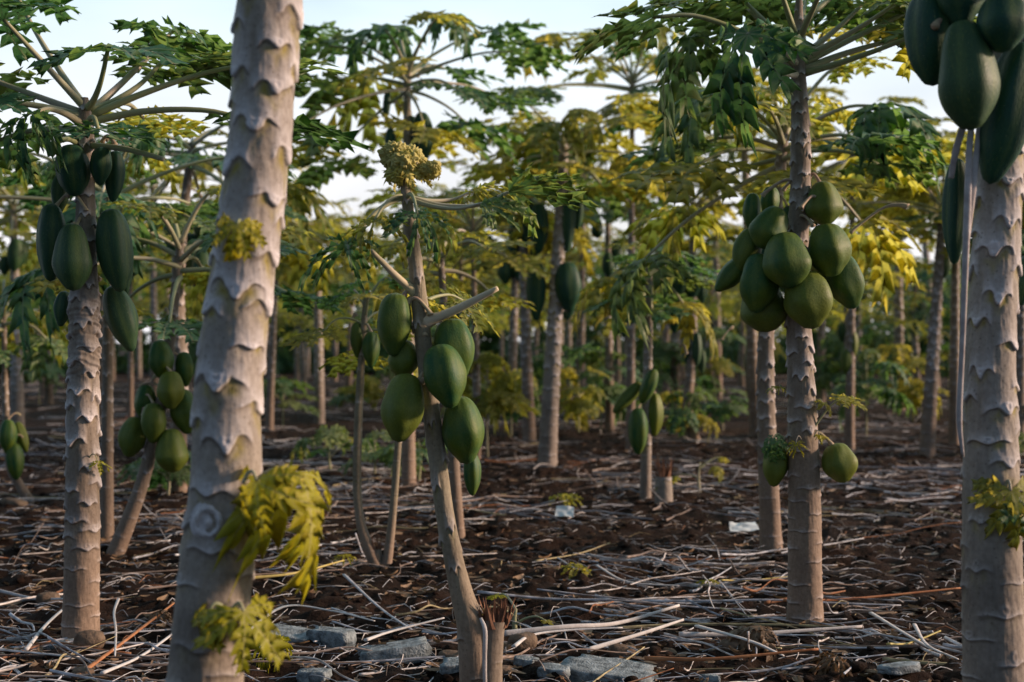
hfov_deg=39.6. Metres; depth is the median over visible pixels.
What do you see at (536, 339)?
papaya tree
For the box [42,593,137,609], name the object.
dry stalk
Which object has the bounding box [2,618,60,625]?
dry stalk
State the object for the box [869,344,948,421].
papaya seedling
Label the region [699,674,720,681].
stone slab
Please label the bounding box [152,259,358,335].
papaya tree
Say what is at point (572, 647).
dry stalk
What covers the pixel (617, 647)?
brown stone
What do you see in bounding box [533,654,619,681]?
dry stalk
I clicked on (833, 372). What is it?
papaya seedling
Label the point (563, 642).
dry stalk
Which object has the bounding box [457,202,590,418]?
papaya tree
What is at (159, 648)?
dry stalk
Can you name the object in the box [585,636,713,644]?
dry stalk
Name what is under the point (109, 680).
dry stalk
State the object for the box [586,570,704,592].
dry stalk
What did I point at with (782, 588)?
dry stalk
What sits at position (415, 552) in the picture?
dry stalk
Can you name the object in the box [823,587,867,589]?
dry stalk
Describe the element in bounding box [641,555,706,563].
dry stalk
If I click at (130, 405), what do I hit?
papaya tree
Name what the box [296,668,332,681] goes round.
stone slab
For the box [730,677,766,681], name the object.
dry stalk
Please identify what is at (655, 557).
dry stalk
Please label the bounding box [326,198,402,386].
papaya tree
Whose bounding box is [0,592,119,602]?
dry stalk
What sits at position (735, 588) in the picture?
dry stalk
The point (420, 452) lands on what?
papaya seedling
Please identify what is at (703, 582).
fallen leaf
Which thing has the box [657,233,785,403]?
papaya tree
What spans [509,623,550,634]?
dry stalk
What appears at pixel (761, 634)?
fallen leaf
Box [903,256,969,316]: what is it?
papaya tree
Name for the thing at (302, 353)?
papaya tree
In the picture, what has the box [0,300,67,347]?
papaya tree
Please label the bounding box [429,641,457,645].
dry stalk
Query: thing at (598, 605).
dry stalk
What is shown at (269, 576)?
dry stalk
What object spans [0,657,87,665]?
dry stalk
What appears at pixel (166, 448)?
papaya tree
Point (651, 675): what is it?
dry stalk
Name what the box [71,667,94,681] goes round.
brown stone
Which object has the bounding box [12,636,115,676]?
dry stalk
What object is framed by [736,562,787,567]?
dry stalk
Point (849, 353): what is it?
papaya tree
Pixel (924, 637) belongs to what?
dry stalk
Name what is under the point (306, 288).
papaya tree
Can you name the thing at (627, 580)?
dry stalk
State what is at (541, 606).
twig litter
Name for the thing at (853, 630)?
dry stalk
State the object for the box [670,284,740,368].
papaya tree
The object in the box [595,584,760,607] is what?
dry stalk
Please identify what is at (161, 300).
papaya tree
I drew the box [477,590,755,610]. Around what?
dry stalk
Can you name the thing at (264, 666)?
fallen leaf
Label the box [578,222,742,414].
papaya tree
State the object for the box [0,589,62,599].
dry stalk
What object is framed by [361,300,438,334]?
papaya tree
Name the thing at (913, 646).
dry stalk
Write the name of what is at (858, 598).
dry stalk
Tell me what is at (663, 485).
papaya stump
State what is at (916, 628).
dry stalk
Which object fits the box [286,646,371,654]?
dry stalk
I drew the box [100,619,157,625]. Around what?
dry stalk
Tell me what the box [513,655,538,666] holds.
stone slab
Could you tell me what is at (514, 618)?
dry stalk
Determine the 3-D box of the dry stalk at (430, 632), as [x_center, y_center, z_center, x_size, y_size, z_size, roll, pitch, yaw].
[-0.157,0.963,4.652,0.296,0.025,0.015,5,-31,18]
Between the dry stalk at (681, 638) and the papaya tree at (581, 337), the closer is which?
the dry stalk at (681, 638)
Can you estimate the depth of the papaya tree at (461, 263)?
19.49 m
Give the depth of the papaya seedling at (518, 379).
14.81 m
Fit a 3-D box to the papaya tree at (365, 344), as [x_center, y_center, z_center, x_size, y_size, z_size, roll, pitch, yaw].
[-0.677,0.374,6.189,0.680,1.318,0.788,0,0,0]
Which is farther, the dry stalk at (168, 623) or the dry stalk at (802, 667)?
the dry stalk at (168, 623)
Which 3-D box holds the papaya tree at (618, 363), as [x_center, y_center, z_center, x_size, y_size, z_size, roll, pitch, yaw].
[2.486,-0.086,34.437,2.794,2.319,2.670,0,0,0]
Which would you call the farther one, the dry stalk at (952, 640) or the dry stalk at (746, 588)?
the dry stalk at (746, 588)
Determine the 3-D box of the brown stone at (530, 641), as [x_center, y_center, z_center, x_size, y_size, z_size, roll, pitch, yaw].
[0.033,0.967,4.567,0.101,0.062,0.062,-8,0,-14]
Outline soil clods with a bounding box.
[0,429,1023,681]
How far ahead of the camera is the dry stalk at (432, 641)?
4.64 m
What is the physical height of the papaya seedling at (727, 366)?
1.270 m
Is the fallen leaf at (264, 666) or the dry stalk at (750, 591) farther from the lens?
the dry stalk at (750, 591)
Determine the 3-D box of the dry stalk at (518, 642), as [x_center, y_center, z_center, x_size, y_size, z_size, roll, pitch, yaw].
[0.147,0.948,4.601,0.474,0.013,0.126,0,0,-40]
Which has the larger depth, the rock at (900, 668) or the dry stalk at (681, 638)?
the dry stalk at (681, 638)
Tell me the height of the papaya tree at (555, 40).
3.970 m
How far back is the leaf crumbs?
5.62 m
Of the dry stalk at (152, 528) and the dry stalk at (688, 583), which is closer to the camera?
the dry stalk at (688, 583)
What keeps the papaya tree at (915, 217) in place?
on the ground
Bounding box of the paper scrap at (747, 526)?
[729,521,758,530]
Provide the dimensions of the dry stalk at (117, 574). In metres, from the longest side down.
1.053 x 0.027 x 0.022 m
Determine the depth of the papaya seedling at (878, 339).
22.83 m
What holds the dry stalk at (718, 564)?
on the ground
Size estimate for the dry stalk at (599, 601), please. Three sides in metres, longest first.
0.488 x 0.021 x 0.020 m
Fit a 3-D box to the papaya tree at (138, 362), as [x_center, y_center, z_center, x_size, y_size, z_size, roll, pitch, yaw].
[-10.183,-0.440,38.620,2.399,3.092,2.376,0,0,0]
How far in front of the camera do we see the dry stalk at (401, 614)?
5.06 m
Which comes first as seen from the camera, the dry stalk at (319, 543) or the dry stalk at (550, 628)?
the dry stalk at (550, 628)
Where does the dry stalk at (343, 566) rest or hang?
on the ground
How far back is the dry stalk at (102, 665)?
4.41 m
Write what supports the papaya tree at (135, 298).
on the ground
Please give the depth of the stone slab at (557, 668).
4.22 m
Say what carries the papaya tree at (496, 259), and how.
on the ground
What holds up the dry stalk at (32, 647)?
on the ground
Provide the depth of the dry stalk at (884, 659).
4.40 m
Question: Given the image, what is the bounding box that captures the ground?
[0,343,1023,681]
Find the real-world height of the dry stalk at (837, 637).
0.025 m
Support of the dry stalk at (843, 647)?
on the ground
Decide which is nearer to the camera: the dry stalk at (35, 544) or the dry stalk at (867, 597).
the dry stalk at (867, 597)
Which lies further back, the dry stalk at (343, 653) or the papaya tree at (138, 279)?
the papaya tree at (138, 279)
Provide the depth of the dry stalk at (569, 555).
6.37 m
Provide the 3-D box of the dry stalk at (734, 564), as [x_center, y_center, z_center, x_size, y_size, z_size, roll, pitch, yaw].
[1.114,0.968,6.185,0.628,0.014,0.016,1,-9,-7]
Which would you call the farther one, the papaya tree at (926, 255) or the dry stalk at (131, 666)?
the papaya tree at (926, 255)
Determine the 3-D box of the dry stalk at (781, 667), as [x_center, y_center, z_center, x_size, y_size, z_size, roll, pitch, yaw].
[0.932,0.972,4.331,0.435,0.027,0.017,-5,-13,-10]
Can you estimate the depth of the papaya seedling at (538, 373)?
20.83 m
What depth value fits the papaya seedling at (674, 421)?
14.31 m
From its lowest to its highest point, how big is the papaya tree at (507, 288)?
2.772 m
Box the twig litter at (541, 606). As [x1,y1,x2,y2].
[0,447,1023,681]
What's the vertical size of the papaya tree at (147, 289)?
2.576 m
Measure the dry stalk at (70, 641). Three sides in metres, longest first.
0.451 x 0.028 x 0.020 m
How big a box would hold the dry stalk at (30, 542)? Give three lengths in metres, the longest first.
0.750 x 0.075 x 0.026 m
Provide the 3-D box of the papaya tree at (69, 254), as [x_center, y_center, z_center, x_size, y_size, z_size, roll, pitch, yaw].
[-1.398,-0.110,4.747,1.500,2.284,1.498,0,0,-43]
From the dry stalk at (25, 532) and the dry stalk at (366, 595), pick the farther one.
the dry stalk at (25, 532)
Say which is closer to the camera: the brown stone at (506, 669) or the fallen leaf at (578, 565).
the brown stone at (506, 669)
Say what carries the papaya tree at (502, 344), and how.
on the ground
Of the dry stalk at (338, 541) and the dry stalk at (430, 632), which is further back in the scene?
the dry stalk at (338, 541)
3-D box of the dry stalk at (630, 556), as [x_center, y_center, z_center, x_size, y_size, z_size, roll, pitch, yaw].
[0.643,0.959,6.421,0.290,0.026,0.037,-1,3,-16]
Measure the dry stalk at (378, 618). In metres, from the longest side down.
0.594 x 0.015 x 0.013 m
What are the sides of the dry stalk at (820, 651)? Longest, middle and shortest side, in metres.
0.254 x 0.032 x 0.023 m
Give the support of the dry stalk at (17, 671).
on the ground
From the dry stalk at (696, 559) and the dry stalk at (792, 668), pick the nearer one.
the dry stalk at (792, 668)
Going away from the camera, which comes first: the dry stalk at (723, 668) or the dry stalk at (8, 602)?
the dry stalk at (723, 668)
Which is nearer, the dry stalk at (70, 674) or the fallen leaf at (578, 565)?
the dry stalk at (70, 674)
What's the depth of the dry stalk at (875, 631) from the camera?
4.76 m
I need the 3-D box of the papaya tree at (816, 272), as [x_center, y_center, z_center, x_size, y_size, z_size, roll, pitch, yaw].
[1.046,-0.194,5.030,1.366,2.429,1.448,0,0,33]
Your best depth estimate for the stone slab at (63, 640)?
4.61 m
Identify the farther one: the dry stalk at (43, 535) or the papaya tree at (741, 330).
the papaya tree at (741, 330)
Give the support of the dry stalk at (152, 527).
on the ground
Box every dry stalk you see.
[0,530,63,536]
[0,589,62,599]
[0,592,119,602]
[0,593,62,604]
[0,621,137,659]
[0,628,29,639]
[0,638,59,641]
[0,642,130,653]
[0,643,145,671]
[0,648,148,671]
[0,650,49,651]
[0,654,166,660]
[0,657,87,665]
[0,664,21,669]
[0,672,164,681]
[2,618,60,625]
[4,629,171,648]
[6,632,61,646]
[8,612,34,630]
[10,664,40,681]
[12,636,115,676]
[13,522,43,565]
[20,543,51,547]
[20,551,61,554]
[21,631,116,649]
[23,609,61,650]
[24,533,62,536]
[26,679,67,681]
[33,560,274,581]
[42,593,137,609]
[45,649,80,677]
[47,636,114,679]
[49,669,114,681]
[55,645,99,681]
[62,676,150,681]
[65,644,265,671]
[66,653,168,669]
[73,602,174,677]
[100,540,166,542]
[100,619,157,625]
[100,634,170,673]
[104,641,169,647]
[108,609,161,628]
[113,598,119,655]
[113,668,157,680]
[114,527,177,531]
[122,650,301,668]
[132,544,179,558]
[133,660,371,666]
[137,526,172,529]
[137,532,182,536]
[139,569,342,589]
[140,642,169,651]
[166,622,341,649]
[252,604,374,627]
[254,551,358,560]
[255,560,343,578]
[255,569,365,580]
[260,565,300,569]
[266,549,347,560]
[269,675,336,681]
[270,539,352,544]
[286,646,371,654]
[289,656,356,681]
[304,654,566,664]
[306,659,419,681]
[311,575,436,576]
[317,550,364,553]
[318,553,494,565]
[318,563,414,568]
[319,538,355,545]
[319,560,366,575]
[324,642,368,666]
[331,607,451,635]
[332,620,456,632]
[342,574,411,629]
[348,605,479,618]
[355,533,382,556]
[359,665,431,675]
[364,617,444,640]
[391,659,428,663]
[395,604,452,615]
[396,561,412,575]
[402,551,434,554]
[422,630,456,634]
[427,639,456,642]
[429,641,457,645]
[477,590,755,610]
[503,632,563,658]
[503,648,664,661]
[504,604,679,636]
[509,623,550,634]
[511,627,622,647]
[517,606,627,616]
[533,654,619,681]
[534,543,608,560]
[534,641,607,649]
[537,588,686,608]
[549,638,711,641]
[554,593,648,610]
[556,612,576,651]
[557,557,660,583]
[567,583,635,588]
[575,643,649,655]
[579,558,674,576]
[581,612,837,622]
[582,634,674,662]
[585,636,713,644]
[586,553,712,572]
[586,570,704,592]
[586,595,721,604]
[587,618,683,651]
[588,601,613,613]
[593,646,644,681]
[595,565,678,585]
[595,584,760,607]
[595,594,689,617]
[596,556,694,558]
[598,595,703,622]
[599,556,698,569]
[600,574,666,586]
[600,577,661,596]
[601,633,823,635]
[603,608,710,621]
[605,610,735,626]
[618,623,838,629]
[619,561,774,567]
[620,665,810,681]
[625,550,679,558]
[629,595,755,609]
[630,668,673,681]
[633,557,734,561]
[635,641,656,645]
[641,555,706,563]
[641,599,900,605]
[644,648,818,660]
[645,555,711,564]
[648,575,710,583]
[649,563,757,577]
[655,545,715,550]
[656,585,781,589]
[660,635,720,640]
[660,668,802,670]
[663,560,772,568]
[664,598,742,604]
[664,632,742,659]
[672,582,715,584]
[677,556,726,572]
[679,625,861,636]
[681,613,716,622]
[684,546,828,556]
[685,598,856,631]
[689,577,787,591]
[692,546,716,559]
[692,567,731,592]
[692,617,846,621]
[694,625,784,656]
[698,562,787,564]
[700,643,854,650]
[702,575,714,608]
[718,642,898,648]
[719,587,779,597]
[719,607,854,646]
[720,548,787,554]
[720,576,787,580]
[721,586,960,602]
[723,585,747,616]
[726,538,863,559]
[729,558,760,577]
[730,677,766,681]
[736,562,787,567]
[742,578,787,591]
[747,631,801,651]
[751,654,885,673]
[757,536,829,555]
[764,590,845,604]
[775,564,867,571]
[776,569,848,574]
[780,587,877,610]
[782,666,830,669]
[783,587,960,601]
[786,663,832,676]
[810,620,961,653]
[814,629,882,638]
[818,637,828,652]
[822,581,864,584]
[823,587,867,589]
[823,597,905,608]
[824,605,887,614]
[824,608,922,616]
[825,602,895,613]
[832,617,941,624]
[835,633,905,640]
[836,629,898,642]
[836,644,961,650]
[843,655,867,674]
[848,608,879,629]
[869,612,931,649]
[882,626,933,634]
[882,657,946,665]
[886,630,940,644]
[890,633,940,656]
[912,623,958,659]
[927,636,961,642]
[942,643,961,647]
[944,636,961,646]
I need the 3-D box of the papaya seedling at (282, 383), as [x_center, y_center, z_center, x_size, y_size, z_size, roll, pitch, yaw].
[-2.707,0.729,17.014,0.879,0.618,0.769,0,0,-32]
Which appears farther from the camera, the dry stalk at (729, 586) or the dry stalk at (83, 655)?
the dry stalk at (729, 586)
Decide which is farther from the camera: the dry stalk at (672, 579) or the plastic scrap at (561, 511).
the plastic scrap at (561, 511)
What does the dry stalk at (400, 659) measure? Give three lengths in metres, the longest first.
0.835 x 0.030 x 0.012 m
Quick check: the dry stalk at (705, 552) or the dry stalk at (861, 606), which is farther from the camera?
the dry stalk at (705, 552)
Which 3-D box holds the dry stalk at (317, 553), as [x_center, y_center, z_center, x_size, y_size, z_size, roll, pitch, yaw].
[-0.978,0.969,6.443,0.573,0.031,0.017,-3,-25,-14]
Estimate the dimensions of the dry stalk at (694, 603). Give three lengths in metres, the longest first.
0.627 x 0.063 x 0.022 m
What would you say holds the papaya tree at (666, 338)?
on the ground
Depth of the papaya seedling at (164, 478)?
8.89 m
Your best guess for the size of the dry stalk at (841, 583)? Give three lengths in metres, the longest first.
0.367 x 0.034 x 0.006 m
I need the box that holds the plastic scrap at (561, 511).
[555,506,573,516]
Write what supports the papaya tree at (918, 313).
on the ground
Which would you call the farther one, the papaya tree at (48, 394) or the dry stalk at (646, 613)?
the papaya tree at (48, 394)
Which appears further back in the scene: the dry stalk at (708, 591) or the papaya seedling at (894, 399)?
the papaya seedling at (894, 399)
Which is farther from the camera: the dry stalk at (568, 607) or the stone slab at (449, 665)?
the dry stalk at (568, 607)
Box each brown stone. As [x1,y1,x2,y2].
[0,497,27,507]
[36,592,59,606]
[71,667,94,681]
[73,630,105,648]
[438,650,457,660]
[502,665,512,676]
[507,631,537,650]
[607,643,636,657]
[718,639,746,651]
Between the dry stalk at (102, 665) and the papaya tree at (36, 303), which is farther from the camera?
the papaya tree at (36, 303)
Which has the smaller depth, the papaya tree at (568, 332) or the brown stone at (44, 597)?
the brown stone at (44, 597)
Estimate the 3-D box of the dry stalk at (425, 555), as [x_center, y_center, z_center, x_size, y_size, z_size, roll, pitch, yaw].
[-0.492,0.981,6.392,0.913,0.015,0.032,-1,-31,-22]
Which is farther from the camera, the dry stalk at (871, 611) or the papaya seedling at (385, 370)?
the papaya seedling at (385, 370)
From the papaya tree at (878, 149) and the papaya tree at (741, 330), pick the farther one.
the papaya tree at (741, 330)
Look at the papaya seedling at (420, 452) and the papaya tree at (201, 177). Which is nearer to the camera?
the papaya seedling at (420, 452)
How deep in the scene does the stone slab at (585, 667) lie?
4.26 m
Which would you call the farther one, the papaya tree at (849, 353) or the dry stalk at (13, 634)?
the papaya tree at (849, 353)
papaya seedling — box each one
[22,351,66,405]
[115,450,190,494]
[263,376,320,427]
[290,424,365,469]
[327,374,384,409]
[337,429,393,474]
[365,355,394,383]
[367,438,447,479]
[440,351,540,456]
[467,351,490,395]
[481,369,541,436]
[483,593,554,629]
[517,341,575,394]
[559,341,638,429]
[559,367,609,432]
[598,365,642,425]
[625,320,697,399]
[659,386,718,442]
[671,456,728,492]
[679,375,748,430]
[680,327,746,397]
[814,330,879,406]
[828,349,915,434]
[855,322,913,403]
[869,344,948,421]
[911,326,949,410]
[962,406,1023,454]
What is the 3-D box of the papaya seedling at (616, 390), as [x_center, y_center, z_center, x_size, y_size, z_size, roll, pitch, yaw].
[0.981,0.513,16.045,0.907,1.045,0.982,0,0,-29]
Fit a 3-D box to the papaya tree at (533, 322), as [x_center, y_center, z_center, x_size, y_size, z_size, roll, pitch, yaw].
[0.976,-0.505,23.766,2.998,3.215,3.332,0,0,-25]
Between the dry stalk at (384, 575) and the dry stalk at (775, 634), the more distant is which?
the dry stalk at (384, 575)
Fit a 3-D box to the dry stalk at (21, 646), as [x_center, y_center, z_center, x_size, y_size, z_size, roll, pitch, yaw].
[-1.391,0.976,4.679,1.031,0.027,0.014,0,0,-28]
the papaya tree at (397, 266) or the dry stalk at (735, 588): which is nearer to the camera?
the dry stalk at (735, 588)
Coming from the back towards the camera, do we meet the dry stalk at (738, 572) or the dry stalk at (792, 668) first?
the dry stalk at (738, 572)
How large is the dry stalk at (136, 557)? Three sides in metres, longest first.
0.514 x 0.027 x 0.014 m
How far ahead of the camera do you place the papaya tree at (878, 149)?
6.79 m
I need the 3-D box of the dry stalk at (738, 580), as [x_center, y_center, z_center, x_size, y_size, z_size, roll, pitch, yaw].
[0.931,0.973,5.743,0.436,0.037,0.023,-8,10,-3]
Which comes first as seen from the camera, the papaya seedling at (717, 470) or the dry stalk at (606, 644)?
the dry stalk at (606, 644)
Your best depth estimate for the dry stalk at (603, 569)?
5.77 m
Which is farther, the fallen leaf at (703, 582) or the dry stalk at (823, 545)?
the dry stalk at (823, 545)
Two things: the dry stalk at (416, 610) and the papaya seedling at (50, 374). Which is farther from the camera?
the papaya seedling at (50, 374)
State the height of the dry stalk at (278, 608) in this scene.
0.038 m
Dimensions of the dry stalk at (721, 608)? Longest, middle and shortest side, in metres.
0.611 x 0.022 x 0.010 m
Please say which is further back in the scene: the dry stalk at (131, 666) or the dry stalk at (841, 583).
the dry stalk at (841, 583)
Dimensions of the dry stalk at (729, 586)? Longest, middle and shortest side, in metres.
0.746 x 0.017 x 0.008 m
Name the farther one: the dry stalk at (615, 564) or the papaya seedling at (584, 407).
the papaya seedling at (584, 407)
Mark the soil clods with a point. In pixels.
(854, 665)
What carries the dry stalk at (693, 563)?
on the ground
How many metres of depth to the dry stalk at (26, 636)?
4.72 m
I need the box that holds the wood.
[0,223,968,374]
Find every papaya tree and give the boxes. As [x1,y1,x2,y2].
[0,0,373,637]
[0,117,300,540]
[0,170,53,404]
[0,175,74,426]
[0,248,44,395]
[0,280,68,503]
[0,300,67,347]
[8,120,343,493]
[23,187,344,555]
[25,207,184,418]
[34,245,164,316]
[35,287,144,310]
[113,275,149,380]
[126,166,210,396]
[126,191,180,418]
[133,255,202,340]
[133,277,202,321]
[134,270,164,377]
[135,162,319,244]
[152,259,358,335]
[165,0,331,681]
[203,184,370,431]
[226,9,573,485]
[263,230,353,402]
[277,272,376,394]
[277,276,417,567]
[278,277,347,381]
[278,289,339,376]
[279,214,388,423]
[297,140,598,681]
[308,269,377,380]
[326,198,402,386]
[344,274,433,333]
[352,220,535,538]
[357,187,599,459]
[359,217,548,395]
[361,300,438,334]
[386,236,510,311]
[387,181,478,324]
[420,138,626,441]
[427,259,519,321]
[445,85,667,465]
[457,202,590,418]
[467,286,546,370]
[468,223,636,391]
[476,276,573,367]
[485,264,586,368]
[497,21,768,449]
[498,235,623,390]
[533,156,672,430]
[543,149,623,400]
[546,293,603,351]
[563,298,655,382]
[571,241,733,500]
[572,0,976,624]
[576,288,660,385]
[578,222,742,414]
[601,178,766,442]
[602,24,950,552]
[603,70,848,436]
[621,156,720,392]
[644,293,731,377]
[653,258,740,384]
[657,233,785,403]
[666,124,773,398]
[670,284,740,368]
[681,293,786,386]
[704,297,784,341]
[743,93,974,450]
[778,231,949,348]
[787,163,862,402]
[809,230,927,368]
[813,298,893,360]
[825,293,893,336]
[827,270,921,361]
[838,173,941,409]
[841,162,1023,456]
[859,256,968,400]
[864,146,973,444]
[882,273,968,382]
[891,169,1023,452]
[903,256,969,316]
[904,0,1023,681]
[905,279,967,339]
[909,229,970,270]
[920,140,953,390]
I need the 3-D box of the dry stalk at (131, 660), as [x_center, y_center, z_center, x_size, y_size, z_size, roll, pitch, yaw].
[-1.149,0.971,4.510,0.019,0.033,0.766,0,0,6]
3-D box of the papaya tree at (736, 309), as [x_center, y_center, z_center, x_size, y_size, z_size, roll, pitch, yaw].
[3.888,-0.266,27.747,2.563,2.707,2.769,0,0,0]
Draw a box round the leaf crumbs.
[0,434,1023,681]
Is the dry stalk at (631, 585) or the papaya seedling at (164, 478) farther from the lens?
the papaya seedling at (164, 478)
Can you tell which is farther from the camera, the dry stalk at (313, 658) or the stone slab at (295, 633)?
the stone slab at (295, 633)
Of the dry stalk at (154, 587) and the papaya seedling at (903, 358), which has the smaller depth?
the dry stalk at (154, 587)
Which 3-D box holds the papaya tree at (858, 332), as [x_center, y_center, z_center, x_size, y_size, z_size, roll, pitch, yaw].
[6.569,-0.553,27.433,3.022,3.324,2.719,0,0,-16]
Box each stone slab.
[44,638,75,649]
[270,624,312,642]
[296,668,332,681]
[306,626,356,649]
[357,636,431,666]
[439,657,458,674]
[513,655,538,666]
[537,663,569,678]
[560,654,657,681]
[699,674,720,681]
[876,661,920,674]
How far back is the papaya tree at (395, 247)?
7.37 m
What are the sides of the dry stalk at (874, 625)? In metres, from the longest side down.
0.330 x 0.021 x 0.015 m
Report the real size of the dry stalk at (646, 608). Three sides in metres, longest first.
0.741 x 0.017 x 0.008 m
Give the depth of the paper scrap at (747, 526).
7.59 m
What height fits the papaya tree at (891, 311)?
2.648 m
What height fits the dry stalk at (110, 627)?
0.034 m
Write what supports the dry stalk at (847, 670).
on the ground
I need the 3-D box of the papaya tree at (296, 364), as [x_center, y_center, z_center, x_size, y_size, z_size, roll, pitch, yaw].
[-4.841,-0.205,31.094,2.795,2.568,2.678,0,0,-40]
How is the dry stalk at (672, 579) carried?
on the ground
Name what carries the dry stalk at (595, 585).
on the ground
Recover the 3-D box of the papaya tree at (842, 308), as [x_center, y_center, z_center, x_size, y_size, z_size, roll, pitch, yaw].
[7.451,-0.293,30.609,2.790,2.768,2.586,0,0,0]
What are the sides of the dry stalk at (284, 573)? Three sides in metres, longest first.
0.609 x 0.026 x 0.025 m
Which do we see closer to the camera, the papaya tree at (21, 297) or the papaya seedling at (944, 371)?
the papaya tree at (21, 297)
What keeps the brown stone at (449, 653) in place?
on the ground
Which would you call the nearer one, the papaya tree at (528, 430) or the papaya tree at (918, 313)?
the papaya tree at (528, 430)
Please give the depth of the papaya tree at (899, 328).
20.37 m
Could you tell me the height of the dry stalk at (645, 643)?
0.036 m
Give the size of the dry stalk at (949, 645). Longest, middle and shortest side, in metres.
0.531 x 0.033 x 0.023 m
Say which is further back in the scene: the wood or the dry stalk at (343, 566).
the wood
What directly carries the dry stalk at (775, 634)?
on the ground
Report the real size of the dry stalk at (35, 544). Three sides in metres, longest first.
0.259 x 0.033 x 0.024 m
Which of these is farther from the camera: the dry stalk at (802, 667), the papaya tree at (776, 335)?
the papaya tree at (776, 335)
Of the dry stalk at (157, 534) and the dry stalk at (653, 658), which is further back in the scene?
the dry stalk at (157, 534)
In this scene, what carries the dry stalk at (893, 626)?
on the ground
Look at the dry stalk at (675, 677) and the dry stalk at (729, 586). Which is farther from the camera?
the dry stalk at (729, 586)
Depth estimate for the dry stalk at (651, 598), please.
5.38 m
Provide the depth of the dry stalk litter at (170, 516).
9.89 m
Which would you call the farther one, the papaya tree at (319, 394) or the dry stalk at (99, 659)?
the papaya tree at (319, 394)
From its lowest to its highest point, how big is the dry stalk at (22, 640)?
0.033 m
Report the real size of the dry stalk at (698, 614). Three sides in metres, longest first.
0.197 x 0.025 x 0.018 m
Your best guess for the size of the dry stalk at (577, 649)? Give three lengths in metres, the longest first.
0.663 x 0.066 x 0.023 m
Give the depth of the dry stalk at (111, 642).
4.59 m
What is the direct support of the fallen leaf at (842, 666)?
on the ground
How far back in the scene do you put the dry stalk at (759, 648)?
4.47 m
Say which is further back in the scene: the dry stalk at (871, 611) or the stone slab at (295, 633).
the dry stalk at (871, 611)
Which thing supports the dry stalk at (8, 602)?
on the ground
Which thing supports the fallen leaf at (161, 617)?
on the ground
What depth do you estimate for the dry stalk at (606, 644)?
4.58 m
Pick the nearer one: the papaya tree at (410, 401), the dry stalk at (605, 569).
the papaya tree at (410, 401)
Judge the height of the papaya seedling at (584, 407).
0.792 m
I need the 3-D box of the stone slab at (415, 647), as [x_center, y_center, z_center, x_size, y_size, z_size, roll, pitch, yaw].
[-0.374,0.994,4.519,0.236,0.060,0.161,-7,-2,-8]
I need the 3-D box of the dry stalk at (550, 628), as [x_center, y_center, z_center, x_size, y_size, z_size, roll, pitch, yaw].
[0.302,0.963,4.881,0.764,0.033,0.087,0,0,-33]
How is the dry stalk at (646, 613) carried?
on the ground
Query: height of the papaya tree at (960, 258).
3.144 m
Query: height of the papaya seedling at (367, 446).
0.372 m
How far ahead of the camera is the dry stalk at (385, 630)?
4.78 m
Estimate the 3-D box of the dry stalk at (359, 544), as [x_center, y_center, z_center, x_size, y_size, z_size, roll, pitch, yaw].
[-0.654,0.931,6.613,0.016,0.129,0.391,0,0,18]
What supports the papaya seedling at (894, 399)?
on the ground
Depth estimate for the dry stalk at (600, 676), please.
4.27 m
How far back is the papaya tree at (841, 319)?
35.68 m
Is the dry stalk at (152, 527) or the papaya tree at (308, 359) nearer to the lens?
the dry stalk at (152, 527)
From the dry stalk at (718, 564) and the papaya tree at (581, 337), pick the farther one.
the papaya tree at (581, 337)
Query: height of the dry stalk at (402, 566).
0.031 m
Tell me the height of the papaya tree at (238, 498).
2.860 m
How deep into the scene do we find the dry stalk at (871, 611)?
5.16 m
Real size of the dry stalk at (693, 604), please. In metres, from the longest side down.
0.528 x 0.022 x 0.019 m
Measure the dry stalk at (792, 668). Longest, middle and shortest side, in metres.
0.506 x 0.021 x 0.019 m
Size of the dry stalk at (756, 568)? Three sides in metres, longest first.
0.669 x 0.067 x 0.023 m
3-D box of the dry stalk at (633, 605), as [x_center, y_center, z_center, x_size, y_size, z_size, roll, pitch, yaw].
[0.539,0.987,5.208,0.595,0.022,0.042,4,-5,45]
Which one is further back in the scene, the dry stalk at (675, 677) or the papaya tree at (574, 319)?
the papaya tree at (574, 319)
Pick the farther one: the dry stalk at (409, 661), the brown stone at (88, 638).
the brown stone at (88, 638)
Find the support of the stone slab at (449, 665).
on the ground
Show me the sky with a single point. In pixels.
(93, 27)
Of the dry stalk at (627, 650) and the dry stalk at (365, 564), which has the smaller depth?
the dry stalk at (627, 650)
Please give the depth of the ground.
7.13 m
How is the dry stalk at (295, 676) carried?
on the ground
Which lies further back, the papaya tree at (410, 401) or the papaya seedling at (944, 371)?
the papaya seedling at (944, 371)
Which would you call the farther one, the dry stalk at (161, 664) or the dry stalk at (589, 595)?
the dry stalk at (589, 595)
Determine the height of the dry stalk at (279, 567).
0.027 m
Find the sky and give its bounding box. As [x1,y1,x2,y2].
[0,0,977,342]
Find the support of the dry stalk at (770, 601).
on the ground
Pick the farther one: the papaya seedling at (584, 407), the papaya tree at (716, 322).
the papaya tree at (716, 322)
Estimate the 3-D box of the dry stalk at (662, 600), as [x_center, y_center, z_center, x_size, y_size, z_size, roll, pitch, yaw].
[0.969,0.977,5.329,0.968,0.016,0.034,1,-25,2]
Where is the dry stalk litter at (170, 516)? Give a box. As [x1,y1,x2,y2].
[0,372,1023,656]
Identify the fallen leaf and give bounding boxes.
[146,610,172,629]
[252,634,293,672]
[330,554,356,565]
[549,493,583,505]
[557,562,591,579]
[695,579,719,587]
[726,624,779,661]
[808,650,852,677]
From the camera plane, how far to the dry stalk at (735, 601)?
5.30 m

